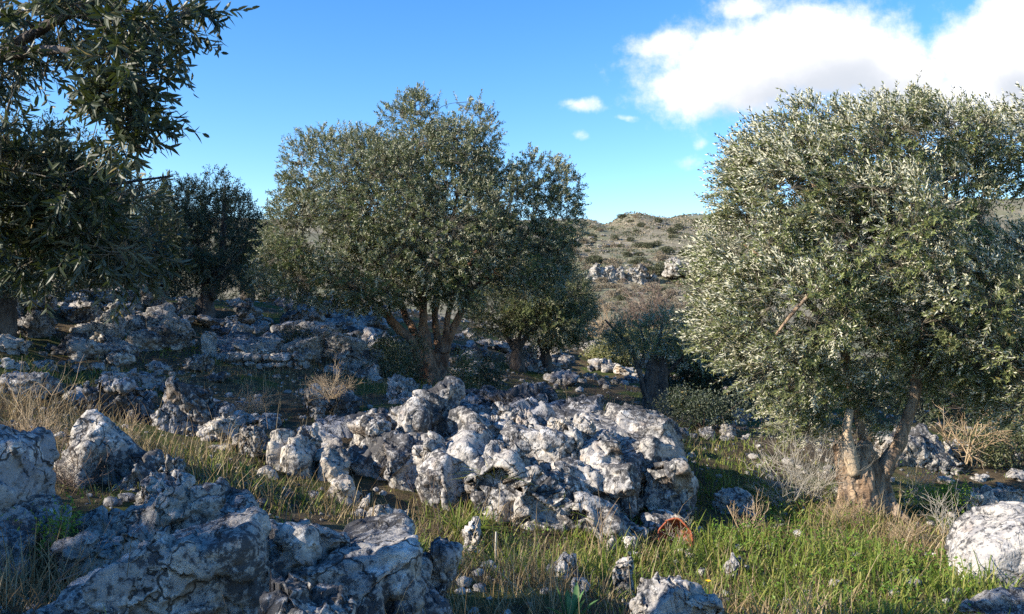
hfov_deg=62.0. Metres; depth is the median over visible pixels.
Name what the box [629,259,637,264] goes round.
shrub
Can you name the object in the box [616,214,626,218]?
shrub
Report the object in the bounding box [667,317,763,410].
bushy tree
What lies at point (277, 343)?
limestone rock
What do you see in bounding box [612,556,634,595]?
limestone boulder
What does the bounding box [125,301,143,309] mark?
limestone rock
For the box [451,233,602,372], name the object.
olive tree
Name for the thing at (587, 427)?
loose stone
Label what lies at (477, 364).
limestone rock
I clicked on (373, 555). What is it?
limestone boulder
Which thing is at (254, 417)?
limestone rock
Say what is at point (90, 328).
limestone rock
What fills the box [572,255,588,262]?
shrub
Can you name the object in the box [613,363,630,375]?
limestone rock
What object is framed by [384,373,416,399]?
limestone boulder
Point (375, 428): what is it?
loose stone
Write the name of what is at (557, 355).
limestone rock
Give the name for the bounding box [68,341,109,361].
limestone rock
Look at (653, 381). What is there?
olive tree
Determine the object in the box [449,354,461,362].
limestone rock
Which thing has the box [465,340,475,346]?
limestone rock
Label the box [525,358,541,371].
limestone rock
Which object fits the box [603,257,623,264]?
shrub
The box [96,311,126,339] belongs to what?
limestone rock
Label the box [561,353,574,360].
limestone rock
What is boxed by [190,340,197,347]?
limestone rock
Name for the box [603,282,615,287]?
shrub
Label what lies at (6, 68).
olive tree
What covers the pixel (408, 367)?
shrub
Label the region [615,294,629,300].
shrub
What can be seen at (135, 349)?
limestone rock
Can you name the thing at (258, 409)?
dry shrub
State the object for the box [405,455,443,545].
dry shrub
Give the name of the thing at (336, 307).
limestone rock
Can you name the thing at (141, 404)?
limestone rock
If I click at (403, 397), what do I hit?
limestone boulder
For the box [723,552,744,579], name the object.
limestone boulder
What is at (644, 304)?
shrub
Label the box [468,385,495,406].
limestone boulder
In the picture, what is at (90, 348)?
limestone rock
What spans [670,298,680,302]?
shrub
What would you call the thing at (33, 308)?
limestone rock
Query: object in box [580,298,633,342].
bare tree
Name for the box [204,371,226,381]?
limestone rock
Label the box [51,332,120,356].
limestone boulder
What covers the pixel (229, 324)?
limestone rock
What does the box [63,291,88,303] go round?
limestone rock
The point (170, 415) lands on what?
limestone boulder
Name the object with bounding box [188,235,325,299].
olive tree
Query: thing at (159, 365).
limestone rock
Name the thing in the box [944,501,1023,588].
limestone boulder
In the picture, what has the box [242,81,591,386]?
olive tree
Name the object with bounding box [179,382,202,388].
limestone rock
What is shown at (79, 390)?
limestone rock
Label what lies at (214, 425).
limestone boulder
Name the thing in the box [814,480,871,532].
dry shrub
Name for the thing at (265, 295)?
shrub
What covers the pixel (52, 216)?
olive tree
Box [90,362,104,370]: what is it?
limestone rock
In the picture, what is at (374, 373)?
limestone boulder
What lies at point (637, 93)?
sky
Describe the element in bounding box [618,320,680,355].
shrub
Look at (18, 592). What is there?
dry grass
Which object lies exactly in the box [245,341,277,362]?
limestone rock
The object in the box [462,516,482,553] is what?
limestone boulder
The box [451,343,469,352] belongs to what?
limestone rock
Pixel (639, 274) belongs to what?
rocks
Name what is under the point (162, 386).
limestone rock
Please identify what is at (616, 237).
shrub
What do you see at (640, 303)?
shrub
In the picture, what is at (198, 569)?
limestone slab
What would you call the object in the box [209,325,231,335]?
limestone rock
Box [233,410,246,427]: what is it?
limestone rock
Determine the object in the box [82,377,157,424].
limestone boulder
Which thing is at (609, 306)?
shrub
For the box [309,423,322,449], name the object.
loose stone
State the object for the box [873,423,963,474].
limestone boulder
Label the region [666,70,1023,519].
olive tree
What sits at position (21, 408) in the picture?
dry shrub
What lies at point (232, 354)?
limestone rock
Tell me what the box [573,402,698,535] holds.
limestone boulder
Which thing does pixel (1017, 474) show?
limestone rock
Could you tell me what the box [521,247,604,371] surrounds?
olive tree
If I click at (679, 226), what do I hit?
shrub
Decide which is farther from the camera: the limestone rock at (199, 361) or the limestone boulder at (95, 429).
the limestone rock at (199, 361)
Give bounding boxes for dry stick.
[495,532,496,558]
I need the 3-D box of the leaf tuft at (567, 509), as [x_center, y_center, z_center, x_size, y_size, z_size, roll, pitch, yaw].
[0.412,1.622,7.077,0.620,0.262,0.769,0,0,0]
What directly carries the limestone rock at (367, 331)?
on the ground at (400, 498)
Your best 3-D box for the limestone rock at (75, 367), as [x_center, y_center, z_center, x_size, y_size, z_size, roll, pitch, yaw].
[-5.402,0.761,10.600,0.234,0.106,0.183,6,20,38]
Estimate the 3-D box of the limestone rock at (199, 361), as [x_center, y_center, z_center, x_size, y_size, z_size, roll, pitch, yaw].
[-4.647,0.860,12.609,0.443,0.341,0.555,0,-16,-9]
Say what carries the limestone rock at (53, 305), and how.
on the ground at (400, 498)
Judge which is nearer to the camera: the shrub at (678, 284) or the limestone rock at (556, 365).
the limestone rock at (556, 365)
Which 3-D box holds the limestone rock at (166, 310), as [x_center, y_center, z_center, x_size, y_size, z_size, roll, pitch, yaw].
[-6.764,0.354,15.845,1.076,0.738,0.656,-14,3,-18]
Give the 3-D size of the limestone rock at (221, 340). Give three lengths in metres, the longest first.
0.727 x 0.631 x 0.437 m
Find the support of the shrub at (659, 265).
on the ground at (400, 498)
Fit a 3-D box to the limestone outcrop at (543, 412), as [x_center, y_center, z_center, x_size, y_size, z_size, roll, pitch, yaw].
[-0.614,1.830,9.586,3.518,1.686,1.799,0,0,0]
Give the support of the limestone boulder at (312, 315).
on the ground at (400, 498)
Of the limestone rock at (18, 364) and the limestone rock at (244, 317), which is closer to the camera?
the limestone rock at (18, 364)
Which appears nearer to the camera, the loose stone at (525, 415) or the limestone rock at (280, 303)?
the loose stone at (525, 415)
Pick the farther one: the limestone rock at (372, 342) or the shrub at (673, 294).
the shrub at (673, 294)
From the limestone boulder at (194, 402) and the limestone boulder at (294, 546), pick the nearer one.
the limestone boulder at (294, 546)
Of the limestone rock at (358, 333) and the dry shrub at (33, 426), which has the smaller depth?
the dry shrub at (33, 426)
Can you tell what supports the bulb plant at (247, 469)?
on the ground at (400, 498)
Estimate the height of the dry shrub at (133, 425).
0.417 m
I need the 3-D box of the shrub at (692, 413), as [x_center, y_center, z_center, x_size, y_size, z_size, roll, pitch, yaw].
[2.997,1.597,13.463,1.676,0.872,1.296,0,0,0]
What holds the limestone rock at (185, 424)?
on the ground at (400, 498)
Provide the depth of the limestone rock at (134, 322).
14.99 m
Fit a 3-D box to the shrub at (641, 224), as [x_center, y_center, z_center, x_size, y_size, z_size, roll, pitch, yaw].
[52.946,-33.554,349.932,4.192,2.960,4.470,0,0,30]
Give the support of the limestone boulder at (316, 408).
on the ground at (400, 498)
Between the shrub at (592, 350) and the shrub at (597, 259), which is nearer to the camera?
the shrub at (592, 350)
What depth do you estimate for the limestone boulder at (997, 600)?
4.69 m
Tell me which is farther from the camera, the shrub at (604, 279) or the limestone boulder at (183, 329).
the shrub at (604, 279)
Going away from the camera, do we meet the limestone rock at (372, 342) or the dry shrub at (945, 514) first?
the dry shrub at (945, 514)
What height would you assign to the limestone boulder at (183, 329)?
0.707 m
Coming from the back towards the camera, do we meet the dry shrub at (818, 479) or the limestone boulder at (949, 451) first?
the limestone boulder at (949, 451)
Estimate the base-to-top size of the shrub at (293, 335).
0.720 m
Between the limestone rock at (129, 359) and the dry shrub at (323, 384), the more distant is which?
the limestone rock at (129, 359)
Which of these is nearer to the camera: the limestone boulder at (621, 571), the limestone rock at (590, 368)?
the limestone boulder at (621, 571)
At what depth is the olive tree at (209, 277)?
18.56 m
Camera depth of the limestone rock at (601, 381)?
19.03 m
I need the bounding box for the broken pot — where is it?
[652,517,693,546]
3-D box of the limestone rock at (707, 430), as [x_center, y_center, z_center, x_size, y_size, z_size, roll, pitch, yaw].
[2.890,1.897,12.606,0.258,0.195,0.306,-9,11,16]
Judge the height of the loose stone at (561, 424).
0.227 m
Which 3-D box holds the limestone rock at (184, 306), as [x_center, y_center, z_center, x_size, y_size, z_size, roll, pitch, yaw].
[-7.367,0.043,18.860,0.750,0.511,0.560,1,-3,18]
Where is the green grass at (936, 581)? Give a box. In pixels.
[0,295,1023,613]
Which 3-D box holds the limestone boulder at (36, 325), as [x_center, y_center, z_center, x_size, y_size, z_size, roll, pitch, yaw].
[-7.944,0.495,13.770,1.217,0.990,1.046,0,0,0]
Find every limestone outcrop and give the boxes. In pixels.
[49,477,258,580]
[209,424,396,516]
[296,394,603,437]
[346,376,505,510]
[464,420,648,545]
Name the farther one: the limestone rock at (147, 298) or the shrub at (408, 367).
the limestone rock at (147, 298)
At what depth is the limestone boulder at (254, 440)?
7.49 m
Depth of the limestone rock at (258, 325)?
17.93 m
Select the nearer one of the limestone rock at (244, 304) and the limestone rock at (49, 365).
the limestone rock at (49, 365)
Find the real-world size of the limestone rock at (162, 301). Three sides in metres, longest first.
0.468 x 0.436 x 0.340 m
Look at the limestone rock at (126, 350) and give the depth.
12.69 m
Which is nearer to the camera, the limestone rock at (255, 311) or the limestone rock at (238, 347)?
the limestone rock at (238, 347)
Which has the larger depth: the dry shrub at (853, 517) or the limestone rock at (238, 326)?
the limestone rock at (238, 326)
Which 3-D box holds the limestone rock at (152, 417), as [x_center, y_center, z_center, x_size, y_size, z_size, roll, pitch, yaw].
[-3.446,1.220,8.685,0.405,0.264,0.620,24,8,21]
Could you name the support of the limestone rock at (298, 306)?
on the ground at (400, 498)
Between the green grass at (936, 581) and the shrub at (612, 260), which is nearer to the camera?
the green grass at (936, 581)
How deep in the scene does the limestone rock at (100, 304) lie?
17.27 m
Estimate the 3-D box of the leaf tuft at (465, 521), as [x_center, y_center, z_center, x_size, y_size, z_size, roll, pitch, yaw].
[-0.377,1.646,6.642,0.828,0.311,0.799,0,0,0]
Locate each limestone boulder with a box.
[0,424,71,580]
[17,310,57,337]
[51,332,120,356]
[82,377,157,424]
[126,368,164,388]
[134,454,202,505]
[154,403,182,433]
[162,375,224,424]
[164,317,195,347]
[196,415,239,441]
[200,331,217,355]
[213,401,235,419]
[238,426,262,457]
[258,570,356,613]
[261,329,308,343]
[263,519,351,591]
[279,308,325,323]
[292,509,432,613]
[293,325,368,356]
[302,383,334,419]
[323,363,385,382]
[326,385,361,416]
[335,346,387,366]
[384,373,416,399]
[388,574,452,613]
[397,391,412,404]
[423,536,463,597]
[460,389,486,405]
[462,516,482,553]
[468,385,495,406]
[489,381,557,405]
[547,551,582,578]
[570,577,589,593]
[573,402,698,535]
[607,535,618,552]
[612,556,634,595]
[623,536,636,551]
[629,571,723,613]
[712,487,753,514]
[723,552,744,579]
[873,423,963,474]
[943,439,986,464]
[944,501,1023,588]
[953,486,998,511]
[958,587,1023,613]
[997,488,1023,502]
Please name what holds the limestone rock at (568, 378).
on the ground at (400, 498)
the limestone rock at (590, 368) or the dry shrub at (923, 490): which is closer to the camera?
the dry shrub at (923, 490)
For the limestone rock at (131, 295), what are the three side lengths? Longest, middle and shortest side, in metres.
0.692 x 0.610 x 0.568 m
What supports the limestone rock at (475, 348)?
on the ground at (400, 498)
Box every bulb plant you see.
[240,462,251,480]
[546,583,598,613]
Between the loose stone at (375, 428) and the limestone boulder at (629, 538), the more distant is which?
the loose stone at (375, 428)
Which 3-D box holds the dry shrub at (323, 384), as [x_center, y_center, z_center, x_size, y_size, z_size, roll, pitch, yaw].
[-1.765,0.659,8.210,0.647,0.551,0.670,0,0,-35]
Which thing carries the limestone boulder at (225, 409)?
on the ground at (400, 498)
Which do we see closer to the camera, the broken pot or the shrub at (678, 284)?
the broken pot
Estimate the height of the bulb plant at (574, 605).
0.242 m
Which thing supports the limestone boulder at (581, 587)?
on the ground at (400, 498)
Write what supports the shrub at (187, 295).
on the ground at (400, 498)
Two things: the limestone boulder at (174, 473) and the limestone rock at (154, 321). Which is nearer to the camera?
the limestone boulder at (174, 473)
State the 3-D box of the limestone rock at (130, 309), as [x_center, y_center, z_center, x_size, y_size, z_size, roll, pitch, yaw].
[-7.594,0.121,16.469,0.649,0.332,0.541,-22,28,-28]
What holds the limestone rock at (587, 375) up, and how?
on the ground at (400, 498)
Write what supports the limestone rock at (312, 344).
on the ground at (400, 498)
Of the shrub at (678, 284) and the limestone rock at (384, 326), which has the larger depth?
the shrub at (678, 284)
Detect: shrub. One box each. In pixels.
[0,362,83,430]
[0,492,84,567]
[9,403,69,447]
[53,427,120,491]
[117,399,160,438]
[121,270,192,297]
[169,271,238,298]
[225,384,287,420]
[238,240,291,300]
[274,321,324,346]
[301,349,361,402]
[357,327,434,382]
[363,322,411,374]
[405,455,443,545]
[441,344,484,388]
[467,353,512,389]
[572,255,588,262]
[578,330,654,367]
[585,255,602,264]
[587,490,619,557]
[591,285,602,291]
[595,277,608,282]
[600,302,616,310]
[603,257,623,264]
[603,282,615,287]
[604,289,619,297]
[605,263,624,268]
[610,235,619,239]
[615,287,633,291]
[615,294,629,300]
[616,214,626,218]
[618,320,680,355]
[623,252,631,256]
[627,301,644,310]
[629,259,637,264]
[630,242,647,247]
[630,256,646,261]
[636,262,649,270]
[637,222,645,226]
[641,242,655,247]
[642,282,661,291]
[645,265,662,275]
[647,380,760,428]
[653,252,669,260]
[653,261,665,271]
[656,512,697,545]
[658,247,673,254]
[662,288,681,296]
[665,307,732,353]
[666,227,679,233]
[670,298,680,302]
[673,224,684,227]
[675,279,691,286]
[683,290,697,298]
[719,488,770,533]
[735,411,875,503]
[739,448,820,507]
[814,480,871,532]
[877,511,940,542]
[895,431,971,507]
[904,476,979,512]
[920,481,973,533]
[929,401,1023,468]
[941,408,1023,469]
[946,397,1023,464]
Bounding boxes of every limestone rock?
[0,334,24,354]
[0,371,27,376]
[0,371,64,398]
[1,357,14,369]
[14,361,29,370]
[16,285,37,309]
[16,299,24,313]
[17,343,29,354]
[32,359,58,372]
[37,293,57,310]
[44,344,55,350]
[58,300,102,323]
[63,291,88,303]
[63,387,81,400]
[65,339,107,358]
[66,392,88,409]
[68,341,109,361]
[70,363,86,372]
[71,322,104,338]
[79,288,93,293]
[88,300,102,306]
[89,405,104,411]
[90,330,111,342]
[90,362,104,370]
[94,288,122,302]
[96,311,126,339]
[99,370,129,380]
[102,301,126,316]
[102,352,135,364]
[103,335,141,353]
[115,286,142,304]
[117,346,131,353]
[123,329,165,350]
[124,302,175,319]
[124,314,144,334]
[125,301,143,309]
[125,303,134,315]
[128,396,154,417]
[139,280,169,306]
[140,314,164,327]
[144,362,154,370]
[145,324,174,331]
[150,413,155,422]
[152,360,167,369]
[156,296,166,303]
[156,327,186,351]
[160,382,165,392]
[170,298,196,314]
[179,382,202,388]
[180,315,196,324]
[181,415,200,434]
[182,353,214,370]
[187,423,203,434]
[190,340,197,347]
[195,314,223,327]
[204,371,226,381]
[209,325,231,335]
[216,331,256,353]
[216,332,245,344]
[220,321,244,327]
[224,315,235,320]
[226,297,244,305]
[226,351,245,363]
[229,322,253,333]
[232,312,254,324]
[232,343,248,351]
[233,400,256,411]
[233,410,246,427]
[236,301,253,306]
[236,304,263,320]
[243,412,259,423]
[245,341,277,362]
[251,319,270,332]
[255,335,283,352]
[258,413,282,428]
[261,317,273,324]
[270,319,304,332]
[274,296,297,306]
[281,335,322,361]
[283,302,314,312]
[287,345,309,360]
[292,321,316,329]
[313,321,335,326]
[322,301,359,314]
[322,310,335,317]
[325,316,366,328]
[330,353,338,360]
[341,312,389,330]
[344,324,383,334]
[347,329,363,338]
[360,314,381,326]
[361,327,381,340]
[366,338,399,358]
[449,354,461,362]
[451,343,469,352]
[454,333,464,339]
[462,344,482,360]
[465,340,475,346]
[465,361,481,369]
[476,338,494,348]
[480,345,488,358]
[482,362,494,372]
[492,340,509,353]
[505,352,530,364]
[509,344,536,359]
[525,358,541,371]
[537,354,567,368]
[543,372,554,380]
[549,369,579,385]
[550,348,561,357]
[552,362,562,369]
[556,378,562,384]
[558,355,569,364]
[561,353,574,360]
[582,372,597,379]
[587,364,595,371]
[588,358,614,371]
[597,378,609,385]
[610,379,620,383]
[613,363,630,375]
[624,360,642,367]
[625,367,633,374]
[639,352,649,367]
[679,427,689,440]
[698,426,715,440]
[719,424,736,436]
[724,429,734,439]
[729,408,752,420]
[937,476,954,484]
[970,474,989,481]
[992,488,1008,496]
[995,482,1014,489]
[1005,468,1023,482]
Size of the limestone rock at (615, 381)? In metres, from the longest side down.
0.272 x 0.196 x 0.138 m
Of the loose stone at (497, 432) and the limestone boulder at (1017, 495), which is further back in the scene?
the limestone boulder at (1017, 495)
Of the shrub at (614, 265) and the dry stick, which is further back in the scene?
the shrub at (614, 265)
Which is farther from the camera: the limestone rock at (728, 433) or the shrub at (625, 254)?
the shrub at (625, 254)
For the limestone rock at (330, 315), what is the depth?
19.91 m
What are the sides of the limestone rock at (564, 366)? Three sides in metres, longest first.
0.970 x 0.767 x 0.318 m
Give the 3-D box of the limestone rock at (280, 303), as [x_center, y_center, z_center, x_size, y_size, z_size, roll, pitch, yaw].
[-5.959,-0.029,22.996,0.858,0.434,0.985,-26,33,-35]
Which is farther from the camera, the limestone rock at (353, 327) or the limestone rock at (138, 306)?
the limestone rock at (353, 327)
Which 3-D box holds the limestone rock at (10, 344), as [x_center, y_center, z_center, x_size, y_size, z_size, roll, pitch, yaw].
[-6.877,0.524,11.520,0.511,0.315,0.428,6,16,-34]
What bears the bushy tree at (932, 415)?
on the ground at (400, 498)
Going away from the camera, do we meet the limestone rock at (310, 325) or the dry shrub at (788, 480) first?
the dry shrub at (788, 480)
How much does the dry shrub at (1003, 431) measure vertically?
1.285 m
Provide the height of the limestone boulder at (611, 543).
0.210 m
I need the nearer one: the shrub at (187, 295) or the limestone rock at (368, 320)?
the limestone rock at (368, 320)
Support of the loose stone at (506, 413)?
on the limestone outcrop at (444, 427)
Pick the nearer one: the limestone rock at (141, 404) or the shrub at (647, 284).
the limestone rock at (141, 404)
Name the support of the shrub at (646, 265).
on the ground at (400, 498)
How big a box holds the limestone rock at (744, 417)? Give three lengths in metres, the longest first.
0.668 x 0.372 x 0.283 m
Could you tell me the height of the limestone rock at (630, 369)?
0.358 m
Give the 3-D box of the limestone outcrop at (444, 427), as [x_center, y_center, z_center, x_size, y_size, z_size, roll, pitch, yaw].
[-0.897,1.500,8.184,1.925,1.595,2.090,0,0,0]
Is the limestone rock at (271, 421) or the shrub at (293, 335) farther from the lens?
the shrub at (293, 335)
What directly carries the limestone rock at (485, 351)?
on the ground at (400, 498)
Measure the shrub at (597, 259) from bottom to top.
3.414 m
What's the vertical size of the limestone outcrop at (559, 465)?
1.432 m
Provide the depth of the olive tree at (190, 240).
25.41 m
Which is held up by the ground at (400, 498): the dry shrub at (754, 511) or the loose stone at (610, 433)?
the dry shrub at (754, 511)
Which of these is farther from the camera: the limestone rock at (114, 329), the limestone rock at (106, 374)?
the limestone rock at (114, 329)
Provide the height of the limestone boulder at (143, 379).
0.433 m
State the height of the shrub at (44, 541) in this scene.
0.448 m
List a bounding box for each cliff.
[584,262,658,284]
[661,257,697,278]
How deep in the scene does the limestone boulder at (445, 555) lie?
4.09 m
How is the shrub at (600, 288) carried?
on the ground at (400, 498)
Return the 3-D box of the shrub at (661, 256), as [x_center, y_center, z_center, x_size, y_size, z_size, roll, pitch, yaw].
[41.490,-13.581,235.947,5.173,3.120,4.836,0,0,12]
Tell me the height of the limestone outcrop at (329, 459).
1.220 m
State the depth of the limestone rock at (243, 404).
9.66 m
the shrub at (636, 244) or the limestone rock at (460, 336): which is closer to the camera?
the limestone rock at (460, 336)
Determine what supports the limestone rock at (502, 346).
on the ground at (400, 498)
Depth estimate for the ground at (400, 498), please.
11.02 m
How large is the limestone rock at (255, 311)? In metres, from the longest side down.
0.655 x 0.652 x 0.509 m
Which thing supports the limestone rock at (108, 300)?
on the ground at (400, 498)
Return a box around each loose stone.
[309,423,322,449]
[365,418,391,443]
[490,401,518,422]
[494,425,500,436]
[516,408,539,424]
[547,417,574,431]
[564,425,583,452]
[577,416,596,439]
[583,427,619,445]
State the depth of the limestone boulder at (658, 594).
4.31 m
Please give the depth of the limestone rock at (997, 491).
10.62 m
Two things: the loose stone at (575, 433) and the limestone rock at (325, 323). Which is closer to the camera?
the loose stone at (575, 433)
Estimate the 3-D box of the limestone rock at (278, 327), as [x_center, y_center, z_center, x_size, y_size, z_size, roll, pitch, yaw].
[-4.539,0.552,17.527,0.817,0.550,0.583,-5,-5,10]
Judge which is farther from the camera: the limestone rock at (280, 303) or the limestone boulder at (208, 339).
the limestone rock at (280, 303)
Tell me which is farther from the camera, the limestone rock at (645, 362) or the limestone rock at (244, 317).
the limestone rock at (645, 362)
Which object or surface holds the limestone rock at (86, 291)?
on the ground at (400, 498)
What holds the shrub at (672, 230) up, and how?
on the ground at (400, 498)
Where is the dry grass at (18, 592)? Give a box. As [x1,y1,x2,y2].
[0,298,1015,613]
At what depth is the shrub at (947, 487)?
9.53 m
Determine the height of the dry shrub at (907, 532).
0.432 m
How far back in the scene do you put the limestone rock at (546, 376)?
18.46 m
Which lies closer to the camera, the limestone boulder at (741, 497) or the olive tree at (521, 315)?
the limestone boulder at (741, 497)
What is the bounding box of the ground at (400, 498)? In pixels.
[0,198,1023,613]
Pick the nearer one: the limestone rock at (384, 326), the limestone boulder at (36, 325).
the limestone boulder at (36, 325)
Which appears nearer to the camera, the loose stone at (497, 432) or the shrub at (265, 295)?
the loose stone at (497, 432)
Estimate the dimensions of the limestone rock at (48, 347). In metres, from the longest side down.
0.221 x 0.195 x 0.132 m
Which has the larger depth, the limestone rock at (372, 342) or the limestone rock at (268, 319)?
the limestone rock at (268, 319)
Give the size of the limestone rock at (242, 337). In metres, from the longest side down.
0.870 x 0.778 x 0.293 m
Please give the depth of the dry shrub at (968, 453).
12.36 m
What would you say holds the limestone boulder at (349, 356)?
on the ground at (400, 498)
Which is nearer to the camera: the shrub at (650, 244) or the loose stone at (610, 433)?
the loose stone at (610, 433)
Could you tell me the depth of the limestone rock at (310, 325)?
16.87 m
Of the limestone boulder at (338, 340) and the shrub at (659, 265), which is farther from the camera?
the shrub at (659, 265)
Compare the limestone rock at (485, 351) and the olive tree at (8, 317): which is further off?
the limestone rock at (485, 351)
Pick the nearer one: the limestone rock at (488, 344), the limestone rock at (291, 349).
the limestone rock at (291, 349)
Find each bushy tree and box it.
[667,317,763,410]
[750,352,954,409]
[881,308,1023,447]
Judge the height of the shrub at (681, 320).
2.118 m
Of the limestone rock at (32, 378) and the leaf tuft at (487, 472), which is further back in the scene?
the limestone rock at (32, 378)
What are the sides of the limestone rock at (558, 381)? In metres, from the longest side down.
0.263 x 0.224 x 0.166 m
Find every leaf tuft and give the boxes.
[421,498,510,539]
[451,458,533,484]
[451,501,508,537]
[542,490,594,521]
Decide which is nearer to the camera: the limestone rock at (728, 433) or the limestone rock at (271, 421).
the limestone rock at (271, 421)
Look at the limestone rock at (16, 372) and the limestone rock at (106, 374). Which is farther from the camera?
the limestone rock at (106, 374)
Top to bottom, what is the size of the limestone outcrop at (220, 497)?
0.620 m
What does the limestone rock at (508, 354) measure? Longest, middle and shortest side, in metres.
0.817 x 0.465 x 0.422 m
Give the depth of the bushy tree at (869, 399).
18.74 m
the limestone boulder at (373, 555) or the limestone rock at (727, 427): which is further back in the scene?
the limestone rock at (727, 427)
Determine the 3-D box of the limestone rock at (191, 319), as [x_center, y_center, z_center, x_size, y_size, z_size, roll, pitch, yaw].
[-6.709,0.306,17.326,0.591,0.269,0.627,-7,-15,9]
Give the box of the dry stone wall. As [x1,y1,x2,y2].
[223,351,317,369]
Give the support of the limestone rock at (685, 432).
on the ground at (400, 498)
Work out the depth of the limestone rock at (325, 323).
18.36 m
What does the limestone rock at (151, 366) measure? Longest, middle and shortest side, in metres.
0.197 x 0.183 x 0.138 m
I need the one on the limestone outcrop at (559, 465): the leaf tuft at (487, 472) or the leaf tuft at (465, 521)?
the leaf tuft at (487, 472)
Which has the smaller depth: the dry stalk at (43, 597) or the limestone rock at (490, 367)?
the dry stalk at (43, 597)
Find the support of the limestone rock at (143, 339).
on the ground at (400, 498)
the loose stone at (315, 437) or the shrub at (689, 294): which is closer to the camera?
the loose stone at (315, 437)
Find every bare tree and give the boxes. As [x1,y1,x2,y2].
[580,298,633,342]
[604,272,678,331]
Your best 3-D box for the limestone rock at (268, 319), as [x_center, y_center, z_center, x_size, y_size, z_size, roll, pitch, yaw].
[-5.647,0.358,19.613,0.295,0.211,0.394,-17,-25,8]
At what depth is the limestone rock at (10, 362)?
9.75 m
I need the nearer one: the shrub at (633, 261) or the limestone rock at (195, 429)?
the limestone rock at (195, 429)
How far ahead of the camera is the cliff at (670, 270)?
199.41 m
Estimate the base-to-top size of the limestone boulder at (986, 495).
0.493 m
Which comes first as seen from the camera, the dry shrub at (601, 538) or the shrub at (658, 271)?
the dry shrub at (601, 538)
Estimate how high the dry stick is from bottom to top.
0.249 m
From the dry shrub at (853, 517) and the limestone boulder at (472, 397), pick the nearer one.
the dry shrub at (853, 517)
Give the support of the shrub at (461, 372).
on the ground at (400, 498)
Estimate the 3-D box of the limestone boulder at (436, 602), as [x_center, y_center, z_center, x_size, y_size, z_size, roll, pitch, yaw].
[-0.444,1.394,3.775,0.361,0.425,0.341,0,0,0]
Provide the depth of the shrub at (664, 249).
256.20 m
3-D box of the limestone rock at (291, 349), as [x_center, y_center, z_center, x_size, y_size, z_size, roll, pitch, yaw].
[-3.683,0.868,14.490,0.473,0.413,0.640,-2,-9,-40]
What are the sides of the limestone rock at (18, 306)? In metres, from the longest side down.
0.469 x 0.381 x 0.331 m
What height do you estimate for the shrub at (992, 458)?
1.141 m
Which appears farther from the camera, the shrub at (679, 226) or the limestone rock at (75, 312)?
the shrub at (679, 226)
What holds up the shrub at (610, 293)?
on the ground at (400, 498)
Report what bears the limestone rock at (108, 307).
on the ground at (400, 498)
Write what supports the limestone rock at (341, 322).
on the ground at (400, 498)
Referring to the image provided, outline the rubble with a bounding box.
[0,280,1023,613]
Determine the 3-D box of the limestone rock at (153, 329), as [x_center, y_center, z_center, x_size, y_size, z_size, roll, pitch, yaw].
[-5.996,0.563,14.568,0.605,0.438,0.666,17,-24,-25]
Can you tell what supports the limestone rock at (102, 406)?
on the ground at (400, 498)
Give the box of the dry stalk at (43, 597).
[31,557,103,613]
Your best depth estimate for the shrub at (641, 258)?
232.73 m
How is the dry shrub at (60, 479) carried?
on the ground at (400, 498)
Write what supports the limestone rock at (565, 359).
on the ground at (400, 498)
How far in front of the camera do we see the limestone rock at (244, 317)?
17.85 m
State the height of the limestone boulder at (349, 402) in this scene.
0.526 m
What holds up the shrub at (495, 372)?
on the ground at (400, 498)
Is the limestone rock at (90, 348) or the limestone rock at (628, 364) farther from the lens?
the limestone rock at (628, 364)
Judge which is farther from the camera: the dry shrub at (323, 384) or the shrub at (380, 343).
the shrub at (380, 343)
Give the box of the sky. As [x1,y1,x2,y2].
[0,0,1023,223]
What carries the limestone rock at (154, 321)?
on the ground at (400, 498)
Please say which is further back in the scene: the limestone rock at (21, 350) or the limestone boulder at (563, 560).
the limestone rock at (21, 350)
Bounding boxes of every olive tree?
[0,0,259,325]
[0,66,41,143]
[0,109,208,337]
[121,199,235,287]
[124,164,274,317]
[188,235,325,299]
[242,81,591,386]
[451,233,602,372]
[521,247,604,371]
[586,297,735,412]
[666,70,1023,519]
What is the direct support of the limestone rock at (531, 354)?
on the ground at (400, 498)
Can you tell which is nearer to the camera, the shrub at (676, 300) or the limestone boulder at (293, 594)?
the limestone boulder at (293, 594)
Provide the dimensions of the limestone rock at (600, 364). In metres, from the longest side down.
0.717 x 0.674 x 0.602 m
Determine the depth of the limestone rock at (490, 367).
18.10 m
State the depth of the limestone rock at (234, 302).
21.80 m
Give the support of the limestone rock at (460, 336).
on the ground at (400, 498)
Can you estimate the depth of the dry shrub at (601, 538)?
6.35 m
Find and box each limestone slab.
[22,506,271,613]
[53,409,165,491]
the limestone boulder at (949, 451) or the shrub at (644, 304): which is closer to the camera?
the limestone boulder at (949, 451)
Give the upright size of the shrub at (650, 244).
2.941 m
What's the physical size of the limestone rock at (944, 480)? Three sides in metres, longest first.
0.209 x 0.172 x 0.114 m
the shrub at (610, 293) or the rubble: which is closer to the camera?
the rubble
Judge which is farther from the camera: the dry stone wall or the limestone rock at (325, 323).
the limestone rock at (325, 323)
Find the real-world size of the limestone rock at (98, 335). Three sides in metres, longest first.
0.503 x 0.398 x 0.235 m

